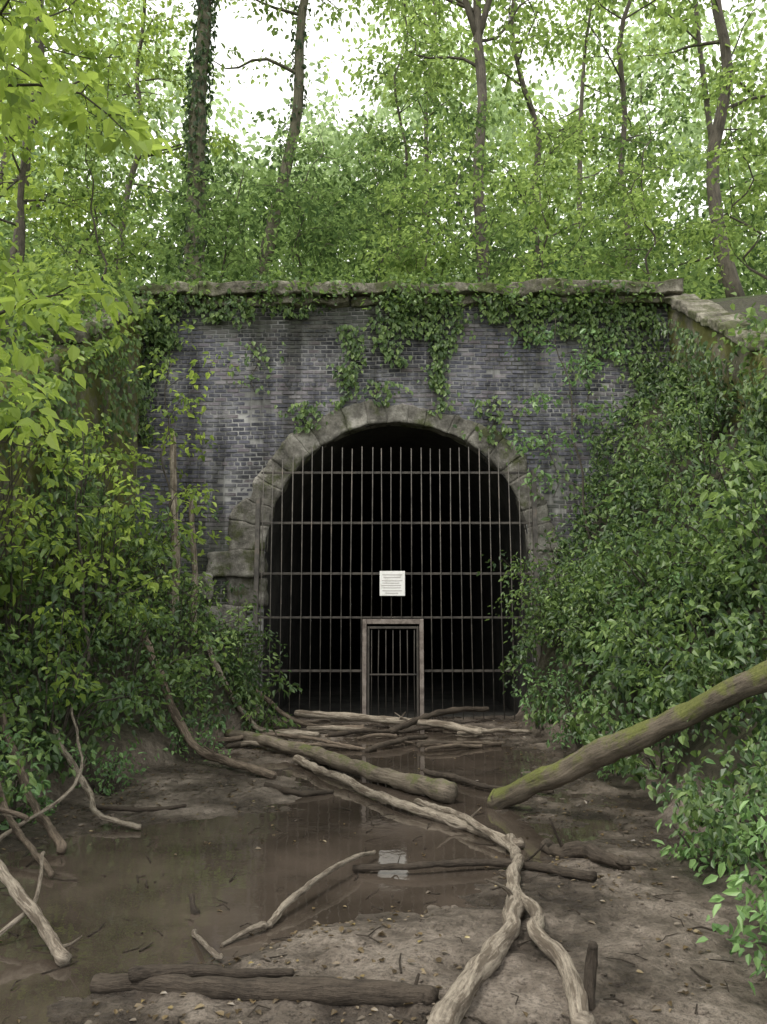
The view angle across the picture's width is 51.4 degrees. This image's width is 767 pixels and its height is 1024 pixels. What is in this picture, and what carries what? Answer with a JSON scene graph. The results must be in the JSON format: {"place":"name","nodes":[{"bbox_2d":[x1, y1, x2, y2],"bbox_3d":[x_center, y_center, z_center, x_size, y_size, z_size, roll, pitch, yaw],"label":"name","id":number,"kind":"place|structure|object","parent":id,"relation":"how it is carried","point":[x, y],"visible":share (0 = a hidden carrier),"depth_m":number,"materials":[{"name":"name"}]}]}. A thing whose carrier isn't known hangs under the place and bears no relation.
{"place":"outdoors","nodes":[
{"label":"outdoors","id":0,"kind":"place"},
{"bbox_2d":[0,313,143,609],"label":"wing wall","id":1,"kind":"structure","parent":0,"point":[92,397],"depth_m":11.57,"materials":[{"name":"grey brick"}]},
{"bbox_2d":[0,315,168,599],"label":"wing wall ivy","id":2,"kind":"object","parent":1,"relation":"attached to","point":[66,413],"visible":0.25,"depth_m":10.68,"materials":[{"name":"plant"}]},
{"bbox_2d":[40,296,149,343],"bbox_3d":[-4.517,-3.143,12.786,0.718,2.081,3.187,0,-8,0],"label":"sloping coping","id":3,"kind":"object","parent":1,"relation":"on","point":[79,336],"visible":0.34,"depth_m":11.64,"materials":[{"name":"stone"}]},
{"bbox_2d":[0,295,766,1023],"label":"ground","id":4,"kind":"structure","parent":0,"point":[542,999],"depth_m":4.51,"materials":[{"name":"soil"}]},
{"bbox_2d":[0,729,58,834],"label":"undergrowth plant","id":5,"kind":"object","parent":4,"relation":"on","point":[40,801],"visible":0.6,"depth_m":6.47,"materials":[{"name":"green plant"}]},
{"bbox_2d":[0,712,66,854],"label":"fallen branch","id":6,"kind":"object","parent":4,"relation":"on","point":[44,820],"visible":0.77,"depth_m":6.15,"materials":[{"name":"brown wood"}]},
{"bbox_2d":[0,707,82,840],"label":"fallen branch","id":7,"kind":"object","parent":4,"relation":"on","point":[32,817],"visible":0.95,"depth_m":6.14,"materials":[{"name":"brown wood"}]},
{"bbox_2d":[0,624,90,792],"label":"leafy shrub","id":8,"kind":"object","parent":4,"relation":"on","point":[12,759],"visible":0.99,"depth_m":6.29,"materials":[{"name":"green plant"}]},
{"bbox_2d":[0,386,97,643],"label":"leafy shrub","id":9,"kind":"object","parent":4,"relation":"on","point":[25,505],"visible":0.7,"depth_m":8.41,"materials":[{"name":"green plant"}]},
{"bbox_2d":[0,402,128,667],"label":"leafy shrub","id":10,"kind":"object","parent":4,"relation":"on","point":[13,613],"visible":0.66,"depth_m":8.51,"materials":[{"name":"green plant"}]},
{"bbox_2d":[0,242,157,605],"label":"bank undergrowth","id":11,"kind":"object","parent":4,"relation":"on","point":[44,281],"visible":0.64,"depth_m":11.19,"materials":[{"name":"green plant"}]},
{"bbox_2d":[0,0,172,480],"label":"deciduous tree","id":12,"kind":"object","parent":4,"relation":"on","point":[16,90],"visible":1,"depth_m":5.79,"materials":[{"name":"green plant"}]},
{"bbox_2d":[0,577,184,765],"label":"leafy shrub","id":13,"kind":"object","parent":4,"relation":"on","point":[108,695],"visible":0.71,"depth_m":7.60,"materials":[{"name":"green plant"}]},
{"bbox_2d":[0,431,193,744],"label":"sapling","id":14,"kind":"object","parent":4,"relation":"on","point":[116,505],"visible":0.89,"depth_m":8.08,"materials":[{"name":"green plant"}]},
{"bbox_2d":[52,721,141,829],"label":"fallen branch","id":15,"kind":"object","parent":4,"relation":"on","point":[86,787],"visible":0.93,"depth_m":6.83,"materials":[{"name":"brown wood"}]},
{"bbox_2d":[3,366,193,645],"bbox_3d":[-3.689,-0.049,10.379,2.445,3.765,2.720,0,-8,0],"label":"leafy shrub","id":16,"kind":"object","parent":4,"relation":"on","point":[147,557],"visible":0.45,"depth_m":9.95,"materials":[{"name":"green plant"}]},
{"bbox_2d":[1,346,200,648],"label":"leafy shrub","id":17,"kind":"object","parent":4,"relation":"on","point":[112,455],"visible":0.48,"depth_m":9.81,"materials":[{"name":"green plant"}]},
{"bbox_2d":[46,726,158,794],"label":"undergrowth plant","id":18,"kind":"object","parent":4,"relation":"on","point":[98,786],"visible":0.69,"depth_m":7.59,"materials":[{"name":"green plant"}]},
{"bbox_2d":[74,347,172,596],"bbox_3d":[-3.936,-1.051,11.701,1.759,4.654,2.060,2,-8,-16],"label":"leafy shrub","id":19,"kind":"object","parent":4,"relation":"on","point":[107,564],"visible":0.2,"depth_m":11.50,"materials":[{"name":"green plant"}]},
{"bbox_2d":[23,589,242,729],"bbox_3d":[-2.969,1.677,9.012,2.505,1.642,2.218,-3,-9,22],"label":"leafy shrub","id":20,"kind":"object","parent":4,"relation":"on","point":[158,666],"visible":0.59,"depth_m":8.95,"materials":[{"name":"green plant"}]},
{"bbox_2d":[0,549,269,806],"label":"ivy ground cover","id":21,"kind":"object","parent":4,"relation":"on","point":[47,769],"visible":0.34,"depth_m":9.30,"materials":[{"name":"green plant"}]},
{"bbox_2d":[104,476,222,596],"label":"leafy shrub","id":22,"kind":"object","parent":4,"relation":"on","point":[158,542],"visible":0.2,"depth_m":12.61,"materials":[{"name":"green plant"}]},
{"bbox_2d":[95,315,240,635],"bbox_3d":[-3.022,-0.231,11.827,2.331,4.764,2.214,-3,-9,22],"label":"sapling","id":23,"kind":"object","parent":4,"relation":"on","point":[196,509],"visible":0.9,"depth_m":11.68,"materials":[{"name":"green plant"}]},
{"bbox_2d":[169,432,180,630],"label":"dead tree trunk","id":24,"kind":"object","parent":4,"relation":"on","point":[173,480],"visible":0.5,"depth_m":12.02,"materials":[{"name":"brown wood"}]},
{"bbox_2d":[97,524,269,684],"bbox_3d":[-2.776,1.222,11.067,2.290,2.364,2.426,0,-8,0],"label":"leafy shrub","id":25,"kind":"object","parent":4,"relation":"on","point":[198,621],"visible":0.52,"depth_m":10.91,"materials":[{"name":"green plant"}]},
{"bbox_2d":[189,499,197,643],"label":"dead tree trunk","id":26,"kind":"object","parent":4,"relation":"on","point":[193,547],"visible":0.52,"depth_m":12.10,"materials":[{"name":"brown wood"}]},
{"bbox_2d":[157,686,230,760],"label":"undergrowth plant","id":27,"kind":"object","parent":4,"relation":"on","point":[180,739],"visible":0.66,"depth_m":9.60,"materials":[{"name":"green plant"}]},
{"bbox_2d":[135,623,276,779],"bbox_3d":[-2.077,2.075,9.164,2.732,1.595,0.246,-7,-11,41],"label":"fallen branch","id":28,"kind":"object","parent":4,"relation":"on","point":[193,744],"visible":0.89,"depth_m":9.14,"materials":[{"name":"brown wood"}]},
{"bbox_2d":[182,581,290,708],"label":"leafy shrub","id":29,"kind":"object","parent":4,"relation":"on","point":[247,669],"visible":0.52,"depth_m":12.10,"materials":[{"name":"green plant"}]},
{"bbox_2d":[214,651,302,732],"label":"leafy shrub","id":30,"kind":"object","parent":4,"relation":"on","point":[261,721],"visible":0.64,"depth_m":11.68,"materials":[{"name":"green plant"}]},
{"bbox_2d":[201,640,319,736],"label":"fallen branch","id":31,"kind":"object","parent":4,"relation":"on","point":[256,726],"visible":0.69,"depth_m":11.59,"materials":[{"name":"brown wood"}]},
{"bbox_2d":[89,964,438,1005],"bbox_3d":[-0.536,2.020,3.404,1.548,0.178,0.204,-2,-8,11],"label":"fallen log","id":32,"kind":"object","parent":4,"relation":"on","point":[241,984],"visible":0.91,"depth_m":3.33,"materials":[{"name":"wood"}]},
{"bbox_2d":[224,729,457,803],"bbox_3d":[-0.711,2.755,9.046,0.260,0.288,4.679,6,-10,-35],"label":"fallen log","id":33,"kind":"object","parent":4,"relation":"on","point":[442,790],"visible":0.94,"depth_m":8.14,"materials":[{"name":"wood"}]},
{"bbox_2d":[0,723,690,1023],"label":"puddle water","id":34,"kind":"structure","parent":4,"relation":"on","point":[84,905],"depth_m":5.22,"materials":[{"name":"liquid"}]},
{"bbox_2d":[0,781,54,877],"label":"fallen branch","id":35,"kind":"object","parent":34,"relation":"on","point":[23,839],"visible":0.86,"depth_m":5.53,"materials":[{"name":"brown wood"}]},
{"bbox_2d":[0,859,81,966],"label":"fallen branch","id":36,"kind":"object","parent":34,"relation":"on","point":[32,911],"visible":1,"depth_m":4.04,"materials":[{"name":"brown wood"}]},
{"bbox_2d":[220,850,375,947],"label":"fallen branch","id":37,"kind":"object","parent":34,"relation":"on","point":[282,907],"visible":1,"depth_m":4.46,"materials":[{"name":"brown wood"}]},
{"bbox_2d":[0,724,733,1023],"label":"twig litter","id":38,"kind":"object","parent":34,"relation":"on","point":[612,997],"visible":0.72,"depth_m":4.61,"materials":[{"name":"brown plant"}]},
{"bbox_2d":[293,754,524,848],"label":"fallen branch","id":39,"kind":"object","parent":34,"relation":"on","point":[452,821],"visible":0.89,"depth_m":6.85,"materials":[{"name":"brown wood"}]},
{"bbox_2d":[389,706,489,733],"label":"fallen branch","id":40,"kind":"object","parent":34,"relation":"on","point":[424,716],"visible":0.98,"depth_m":12.46,"materials":[{"name":"wood"}]},
{"bbox_2d":[414,798,511,852],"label":"fallen branch","id":41,"kind":"object","parent":34,"relation":"on","point":[490,833],"visible":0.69,"depth_m":6.16,"materials":[{"name":"brown wood"}]},
{"bbox_2d":[352,843,596,881],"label":"fallen branch","id":42,"kind":"object","parent":34,"relation":"on","point":[567,872],"visible":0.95,"depth_m":5.13,"materials":[{"name":"wood"}]},
{"bbox_2d":[423,768,553,793],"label":"fallen branch","id":43,"kind":"object","parent":34,"relation":"on","point":[447,775],"visible":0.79,"depth_m":7.97,"materials":[{"name":"wood"}]},
{"bbox_2d":[427,833,596,1023],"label":"forked branch","id":44,"kind":"object","parent":34,"relation":"on","point":[452,1006],"visible":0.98,"depth_m":3.51,"materials":[{"name":"brown wood"}]},
{"bbox_2d":[539,818,642,870],"bbox_3d":[1.354,2.227,5.271,0.202,0.314,0.957,5,-9,-32],"label":"fallen log","id":45,"kind":"object","parent":34,"relation":"on","point":[592,852],"visible":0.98,"depth_m":5.31,"materials":[{"name":"wood"}]},
{"bbox_2d":[4,733,709,1023],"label":"mud clods","id":46,"kind":"object","parent":4,"relation":"on","point":[520,981],"visible":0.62,"depth_m":3.84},
{"bbox_2d":[0,720,725,1023],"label":"leaf litter","id":47,"kind":"object","parent":4,"relation":"on","point":[438,959],"visible":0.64,"depth_m":3.94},
{"bbox_2d":[294,710,482,735],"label":"fallen branch","id":48,"kind":"object","parent":4,"relation":"on","point":[354,717],"visible":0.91,"depth_m":12.43,"materials":[{"name":"brown wood"}]},
{"bbox_2d":[252,446,540,720],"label":"iron bar gate","id":49,"kind":"structure","parent":4,"relation":"on","point":[365,636],"depth_m":13.52,"materials":[{"name":"metal"}]},
{"bbox_2d":[380,571,404,595],"bbox_3d":[0.150,1.211,13.502,0.430,0.420,0.015,0,-8,0],"label":"warning sign","id":50,"kind":"object","parent":49,"relation":"attached to","point":[392,583],"visible":1,"depth_m":13.50,"materials":[{"name":"paint"}]},
{"bbox_2d":[132,278,683,717],"bbox_3d":[0.419,2.994,36.608,9.900,8.059,46.664,0,-8,0],"label":"tunnel portal","id":51,"kind":"object","parent":4,"relation":"on","point":[249,430],"visible":0.61,"depth_m":14.36,"materials":[{"name":"brick"}]},
{"bbox_2d":[0,257,766,501],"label":"climbing ivy","id":52,"kind":"object","parent":51,"relation":"attached to","point":[436,381],"visible":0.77,"depth_m":14.18,"materials":[{"name":"green plant"}]},
{"bbox_2d":[477,529,586,646],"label":"leafy shrub","id":53,"kind":"object","parent":4,"relation":"on","point":[543,583],"visible":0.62,"depth_m":12.13,"materials":[{"name":"green plant"}]},
{"bbox_2d":[510,652,564,729],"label":"undergrowth plant","id":54,"kind":"object","parent":4,"relation":"on","point":[522,702],"visible":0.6,"depth_m":11.53,"materials":[{"name":"green plant"}]},
{"bbox_2d":[498,523,647,658],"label":"leafy shrub","id":55,"kind":"object","parent":4,"relation":"on","point":[566,607],"visible":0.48,"depth_m":10.64,"materials":[{"name":"green plant"}]},
{"bbox_2d":[541,668,605,748],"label":"undergrowth plant","id":56,"kind":"object","parent":4,"relation":"on","point":[576,740],"visible":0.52,"depth_m":9.86,"materials":[{"name":"green plant"}]},
{"bbox_2d":[504,318,649,543],"bbox_3d":[3.208,-0.908,12.995,2.268,4.611,1.718,-2,-8,16],"label":"sapling","id":57,"kind":"object","parent":4,"relation":"on","point":[532,437],"visible":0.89,"depth_m":13.09,"materials":[{"name":"green plant"}]},
{"bbox_2d":[583,941,597,1010],"bbox_3d":[0.846,1.923,3.263,0.092,0.306,0.061,7,-11,-41],"label":"broken stick","id":58,"kind":"object","parent":4,"relation":"on","point":[590,968],"visible":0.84,"depth_m":3.26,"materials":[{"name":"wood"}]},
{"bbox_2d":[487,660,766,808],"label":"mossy fallen trunk","id":59,"kind":"object","parent":4,"relation":"on","point":[606,750],"visible":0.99,"depth_m":6.12,"materials":[{"name":"wood"}]},
{"bbox_2d":[499,342,766,891],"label":"ivy ground cover","id":60,"kind":"object","parent":4,"relation":"on","point":[693,801],"visible":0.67,"depth_m":8.85,"materials":[{"name":"green plant"}]},
{"bbox_2d":[603,680,692,788],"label":"undergrowth plant","id":61,"kind":"object","parent":4,"relation":"on","point":[652,767],"visible":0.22,"depth_m":7.21,"materials":[{"name":"green plant"}]},
{"bbox_2d":[541,456,755,621],"bbox_3d":[3.385,0.388,9.489,2.486,1.902,2.260,6,-10,-38],"label":"leafy shrub","id":62,"kind":"object","parent":4,"relation":"on","point":[630,549],"visible":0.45,"depth_m":9.35,"materials":[{"name":"green plant"}]},
{"bbox_2d":[567,551,739,707],"bbox_3d":[2.972,1.294,8.546,2.101,1.672,2.104,0,-8,0],"label":"leafy shrub","id":63,"kind":"object","parent":4,"relation":"on","point":[621,650],"visible":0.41,"depth_m":8.17,"materials":[{"name":"green plant"}]},
{"bbox_2d":[603,345,762,517],"bbox_3d":[4.188,-1.006,10.749,2.146,2.322,2.254,-6,-10,38],"label":"leafy shrub","id":64,"kind":"object","parent":4,"relation":"on","point":[685,435],"visible":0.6,"depth_m":10.50,"materials":[{"name":"green plant"}]},
{"bbox_2d":[602,428,766,611],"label":"leafy shrub","id":65,"kind":"object","parent":4,"relation":"on","point":[720,568],"visible":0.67,"depth_m":8.00,"materials":[{"name":"green plant"}]},
{"bbox_2d":[613,590,766,733],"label":"leafy shrub","id":66,"kind":"object","parent":4,"relation":"on","point":[666,657],"visible":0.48,"depth_m":7.06,"materials":[{"name":"green plant"}]},
{"bbox_2d":[642,313,766,483],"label":"wing wall ivy","id":67,"kind":"object","parent":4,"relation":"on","point":[757,395],"visible":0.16,"depth_m":11.69,"materials":[{"name":"plant"}]},
{"bbox_2d":[652,814,761,875],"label":"undergrowth plant","id":68,"kind":"object","parent":4,"relation":"on","point":[685,852],"visible":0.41,"depth_m":5.28,"materials":[{"name":"green plant"}]},
{"bbox_2d":[656,758,766,860],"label":"undergrowth plant","id":69,"kind":"object","parent":4,"relation":"on","point":[754,819],"visible":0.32,"depth_m":4.80,"materials":[{"name":"green plant"}]},
{"bbox_2d":[674,430,766,593],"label":"leafy shrub","id":70,"kind":"object","parent":4,"relation":"on","point":[757,540],"visible":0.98,"depth_m":7.30,"materials":[{"name":"green plant"}]},
{"bbox_2d":[696,903,766,993],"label":"undergrowth plant","id":71,"kind":"object","parent":4,"relation":"on","point":[735,940],"visible":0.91,"depth_m":3.52,"materials":[{"name":"green plant"}]},
{"bbox_2d":[702,800,766,937],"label":"undergrowth plant","id":72,"kind":"object","parent":4,"relation":"on","point":[733,885],"visible":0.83,"depth_m":3.80,"materials":[{"name":"green plant"}]},
{"bbox_2d":[0,0,766,291],"label":"sky","id":73,"kind":"structure","parent":0,"point":[245,34],"materials":[{"name":"white"}]},
{"bbox_2d":[136,294,766,478],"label":"hillside","id":74,"kind":"structure","parent":0,"point":[725,299],"depth_m":15.14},
{"bbox_2d":[0,0,101,200],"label":"deciduous tree","id":75,"kind":"object","parent":74,"relation":"on","point":[45,36],"visible":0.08,"depth_m":28.42,"materials":[{"name":"green plant"}]},
{"bbox_2d":[0,0,159,285],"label":"deciduous tree","id":76,"kind":"object","parent":74,"relation":"on","point":[21,192],"visible":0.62,"depth_m":16.27,"materials":[{"name":"green plant"}]},
{"bbox_2d":[0,0,174,283],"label":"deciduous tree","id":77,"kind":"object","parent":74,"relation":"on","point":[13,249],"visible":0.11,"depth_m":20.44,"materials":[{"name":"green plant"}]},
{"bbox_2d":[0,103,193,295],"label":"understory sapling","id":78,"kind":"object","parent":74,"relation":"on","point":[127,252],"visible":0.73,"depth_m":16.76,"materials":[{"name":"green plant"}]},
{"bbox_2d":[25,4,185,292],"bbox_3d":[-6.294,-7.613,18.064,3.064,6.537,3.884,5,-10,-34],"label":"understory sapling","id":79,"kind":"object","parent":74,"relation":"on","point":[112,96],"visible":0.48,"depth_m":18.07,"materials":[{"name":"green plant"}]},
{"bbox_2d":[28,0,242,286],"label":"deciduous tree","id":80,"kind":"object","parent":74,"relation":"on","point":[151,29],"visible":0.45,"depth_m":28.20,"materials":[{"name":"green plant"}]},
{"bbox_2d":[133,146,287,284],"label":"understory sapling","id":81,"kind":"object","parent":74,"relation":"on","point":[232,206],"visible":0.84,"depth_m":16.12,"materials":[{"name":"green plant"}]},
{"bbox_2d":[176,0,295,283],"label":"deciduous tree","id":82,"kind":"object","parent":74,"relation":"on","point":[195,123],"visible":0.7,"depth_m":20.97,"materials":[{"name":"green plant"}]},
{"bbox_2d":[175,0,363,282],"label":"deciduous tree","id":83,"kind":"object","parent":74,"relation":"on","point":[299,67],"visible":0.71,"depth_m":22.89,"materials":[{"name":"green plant"}]},
{"bbox_2d":[230,107,377,282],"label":"understory sapling","id":84,"kind":"object","parent":74,"relation":"on","point":[291,198],"visible":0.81,"depth_m":16.79,"materials":[{"name":"green plant"}]},
{"bbox_2d":[223,104,391,282],"bbox_3d":[-1.828,-7.131,19.130,3.904,5.775,2.908,3,-9,-22],"label":"understory sapling","id":85,"kind":"object","parent":74,"relation":"on","point":[309,147],"visible":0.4,"depth_m":19.09,"materials":[{"name":"green plant"}]},
{"bbox_2d":[0,0,766,296],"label":"distant trees","id":86,"kind":"object","parent":74,"relation":"on","point":[330,135],"visible":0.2,"depth_m":50.23,"materials":[{"name":"green plant"}]},
{"bbox_2d":[0,130,766,299],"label":"hillside undergrowth","id":87,"kind":"object","parent":74,"relation":"on","point":[688,286],"visible":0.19,"depth_m":23.55,"materials":[{"name":"green plant"}]},
{"bbox_2d":[330,113,449,282],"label":"understory sapling","id":88,"kind":"object","parent":74,"relation":"on","point":[380,177],"visible":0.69,"depth_m":19.23,"materials":[{"name":"green plant"}]},
{"bbox_2d":[342,0,471,281],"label":"deciduous tree","id":89,"kind":"object","parent":74,"relation":"on","point":[395,87],"visible":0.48,"depth_m":24.75,"materials":[{"name":"green plant"}]},
{"bbox_2d":[318,0,523,278],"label":"deciduous tree","id":90,"kind":"object","parent":74,"relation":"on","point":[388,54],"visible":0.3,"depth_m":32.06,"materials":[{"name":"green plant"}]},
{"bbox_2d":[338,128,513,287],"bbox_3d":[0.773,-5.587,15.986,3.688,3.373,2.511,-5,-9,33],"label":"understory sapling","id":91,"kind":"object","parent":74,"relation":"on","point":[411,251],"visible":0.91,"depth_m":15.90,"materials":[{"name":"green plant"}]},
{"bbox_2d":[337,0,574,281],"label":"deciduous tree","id":92,"kind":"object","parent":74,"relation":"on","point":[477,21],"visible":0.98,"depth_m":20.56,"materials":[{"name":"green plant"}]},
{"bbox_2d":[411,84,542,282],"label":"understory sapling","id":93,"kind":"object","parent":74,"relation":"on","point":[487,234],"visible":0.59,"depth_m":18.45,"materials":[{"name":"green plant"}]},
{"bbox_2d":[447,0,611,280],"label":"deciduous tree","id":94,"kind":"object","parent":74,"relation":"on","point":[517,57],"visible":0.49,"depth_m":26.93,"materials":[{"name":"green plant"}]},
{"bbox_2d":[463,108,636,284],"bbox_3d":[3.167,-6.105,16.387,3.825,4.726,2.945,-4,-9,28],"label":"understory sapling","id":95,"kind":"object","parent":74,"relation":"on","point":[540,205],"visible":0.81,"depth_m":16.23,"materials":[{"name":"green plant"}]},
{"bbox_2d":[457,0,701,270],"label":"deciduous tree","id":96,"kind":"object","parent":74,"relation":"on","point":[581,29],"visible":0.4,"depth_m":35.96,"materials":[{"name":"green plant"}]},
{"bbox_2d":[538,0,702,275],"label":"deciduous tree","id":97,"kind":"object","parent":74,"relation":"on","point":[624,133],"visible":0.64,"depth_m":22.94,"materials":[{"name":"green plant"}]},
{"bbox_2d":[529,144,736,299],"bbox_3d":[4.941,-5.675,16.380,4.125,3.828,2.925,0,-8,0],"label":"understory sapling","id":98,"kind":"object","parent":74,"relation":"on","point":[637,204],"visible":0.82,"depth_m":16.33,"materials":[{"name":"green plant"}]},
{"bbox_2d":[575,57,734,297],"bbox_3d":[6.217,-7.367,19.055,3.758,6.482,3.748,0,-8,0],"label":"understory sapling","id":99,"kind":"object","parent":74,"relation":"on","point":[626,144],"visible":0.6,"depth_m":19.09,"materials":[{"name":"green plant"}]},
{"bbox_2d":[588,0,766,293],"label":"deciduous tree","id":100,"kind":"object","parent":74,"relation":"on","point":[671,14],"visible":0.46,"depth_m":26.36,"materials":[{"name":"green plant"}]},
{"bbox_2d":[615,0,766,297],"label":"deciduous tree","id":101,"kind":"object","parent":74,"relation":"on","point":[729,270],"visible":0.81,"depth_m":19.07,"materials":[{"name":"green plant"}]},
{"bbox_2d":[669,47,766,283],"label":"understory sapling","id":102,"kind":"object","parent":74,"relation":"on","point":[737,79],"visible":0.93,"depth_m":15.91,"materials":[{"name":"green plant"}]},
{"bbox_2d":[668,304,766,422],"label":"wing wall","id":103,"kind":"structure","parent":0,"point":[687,322],"depth_m":12.12,"materials":[{"name":"grey stone"}]},
{"bbox_2d":[663,294,766,351],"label":"sloping coping","id":104,"kind":"object","parent":103,"relation":"on","point":[706,313],"visible":0.86,"depth_m":12.63,"materials":[{"name":"stone"}]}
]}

